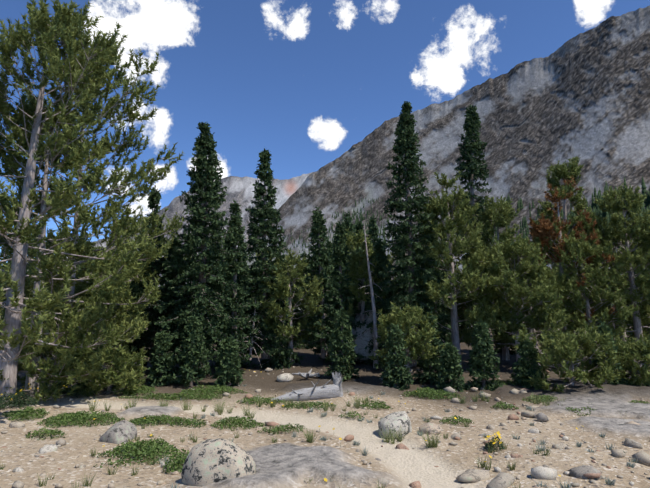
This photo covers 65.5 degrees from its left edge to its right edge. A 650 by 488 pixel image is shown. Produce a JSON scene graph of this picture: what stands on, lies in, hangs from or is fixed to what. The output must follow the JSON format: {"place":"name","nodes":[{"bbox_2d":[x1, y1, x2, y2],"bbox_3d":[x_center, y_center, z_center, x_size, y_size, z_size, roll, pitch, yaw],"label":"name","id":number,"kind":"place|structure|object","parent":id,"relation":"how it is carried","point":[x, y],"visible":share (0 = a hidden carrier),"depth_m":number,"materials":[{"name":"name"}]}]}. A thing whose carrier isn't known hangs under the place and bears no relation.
{"place":"outdoors","nodes":[
{"label":"outdoors","id":0,"kind":"place"},
{"bbox_2d":[27,172,312,318],"bbox_3d":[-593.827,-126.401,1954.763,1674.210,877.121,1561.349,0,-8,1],"label":"mountain ridge","id":1,"kind":"structure","parent":0,"point":[240,190],"depth_m":2539.45,"materials":[{"name":"grey stone"}]},
{"bbox_2d":[0,328,649,487],"bbox_3d":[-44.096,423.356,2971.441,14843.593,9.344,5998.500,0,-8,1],"label":"ground","id":2,"kind":"structure","parent":0,"point":[299,461],"depth_m":6.81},
{"bbox_2d":[99,420,136,443],"bbox_3d":[-2.741,2.471,6.675,0.423,0.258,0.470,0,-8,1],"label":"boulder","id":3,"kind":"object","parent":2,"relation":"on","point":[119,432],"visible":0.85,"depth_m":6.56,"materials":[{"name":"stone"}]},
{"bbox_2d":[181,438,255,486],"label":"boulder","id":4,"kind":"object","parent":2,"relation":"on","point":[208,461],"visible":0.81,"depth_m":4.66,"materials":[{"name":"stone"}]},
{"bbox_2d":[104,101,491,377],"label":"spruce trees","id":5,"kind":"object","parent":2,"relation":"on","point":[213,198],"depth_m":14.07,"materials":[{"name":"green plant"}]},
{"bbox_2d":[270,369,342,401],"bbox_3d":[-0.331,3.014,11.211,1.437,0.584,3.059,0,-8,1],"label":"fallen log","id":6,"kind":"object","parent":2,"relation":"on","point":[333,390],"visible":0.96,"depth_m":10.16,"materials":[{"name":"grey wood"}]},
{"bbox_2d":[0,227,632,316],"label":"trees","id":7,"kind":"object","parent":2,"relation":"on","point":[358,239],"visible":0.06,"depth_m":21.30,"materials":[{"name":"green plant"}]},
{"bbox_2d":[0,377,646,487],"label":"grass tufts","id":8,"kind":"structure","parent":2,"relation":"on","point":[309,437],"depth_m":6.61,"materials":[{"name":"green plant"}]},
{"bbox_2d":[0,0,649,406],"bbox_3d":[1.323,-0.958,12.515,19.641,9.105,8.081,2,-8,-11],"label":"pine trees","id":9,"kind":"object","parent":2,"relation":"on","point":[70,26],"visible":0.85,"depth_m":11.53,"materials":[{"name":"green plant"}]},
{"bbox_2d":[0,365,649,487],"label":"scattered stones","id":10,"kind":"object","parent":2,"relation":"on","point":[507,480],"visible":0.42,"depth_m":5.74,"materials":[{"name":"stone"}]},
{"bbox_2d":[0,212,649,391],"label":"trees","id":11,"kind":"object","parent":2,"relation":"on","point":[449,356],"depth_m":11.79,"materials":[{"name":"green plant"}]},
{"bbox_2d":[0,371,649,481],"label":"ground cover plants","id":12,"kind":"object","parent":2,"relation":"on","point":[65,418],"visible":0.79,"depth_m":7.88,"materials":[{"name":"green plant"}]},
{"bbox_2d":[349,312,381,359],"bbox_3d":[1.352,2.754,15.495,1.463,1.486,1.209,0,-8,1],"label":"boulder","id":13,"kind":"object","parent":2,"relation":"on","point":[361,342],"visible":0.31,"depth_m":14.93,"materials":[{"name":"stone"}]},
{"bbox_2d":[378,411,411,438],"bbox_3d":[0.967,2.466,6.959,0.466,0.285,0.666,0,-8,1],"label":"boulder","id":14,"kind":"object","parent":2,"relation":"on","point":[395,420],"visible":0.73,"depth_m":6.74,"materials":[{"name":"stone"}]},
{"bbox_2d":[241,223,614,367],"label":"dead tree trunks","id":15,"kind":"object","parent":2,"relation":"on","point":[374,328],"visible":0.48,"depth_m":14.04,"materials":[{"name":"grey wood"}]},
{"bbox_2d":[419,422,441,434],"bbox_3d":[1.407,2.495,6.833,0.310,0.148,0.312,6,-10,-38],"label":"rock","id":16,"kind":"object","parent":2,"relation":"on","point":[428,426],"visible":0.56,"depth_m":6.74,"materials":[{"name":"stone"}]},
{"bbox_2d":[0,0,649,261],"label":"sky","id":17,"kind":"structure","parent":0,"point":[304,81],"materials":[{"name":"blue"}]},
{"bbox_2d":[191,5,649,326],"bbox_3d":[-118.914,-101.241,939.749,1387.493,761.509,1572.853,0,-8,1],"label":"mountain ridge","id":18,"kind":"structure","parent":0,"point":[584,97],"depth_m":854.05,"materials":[{"name":"grey stone"}]},
{"bbox_2d":[3,176,649,259],"bbox_3d":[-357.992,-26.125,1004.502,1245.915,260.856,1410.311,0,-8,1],"label":"distant trees","id":19,"kind":"object","parent":18,"relation":"on","point":[592,205],"visible":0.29,"depth_m":551.98,"materials":[{"name":"green plant"}]}
]}

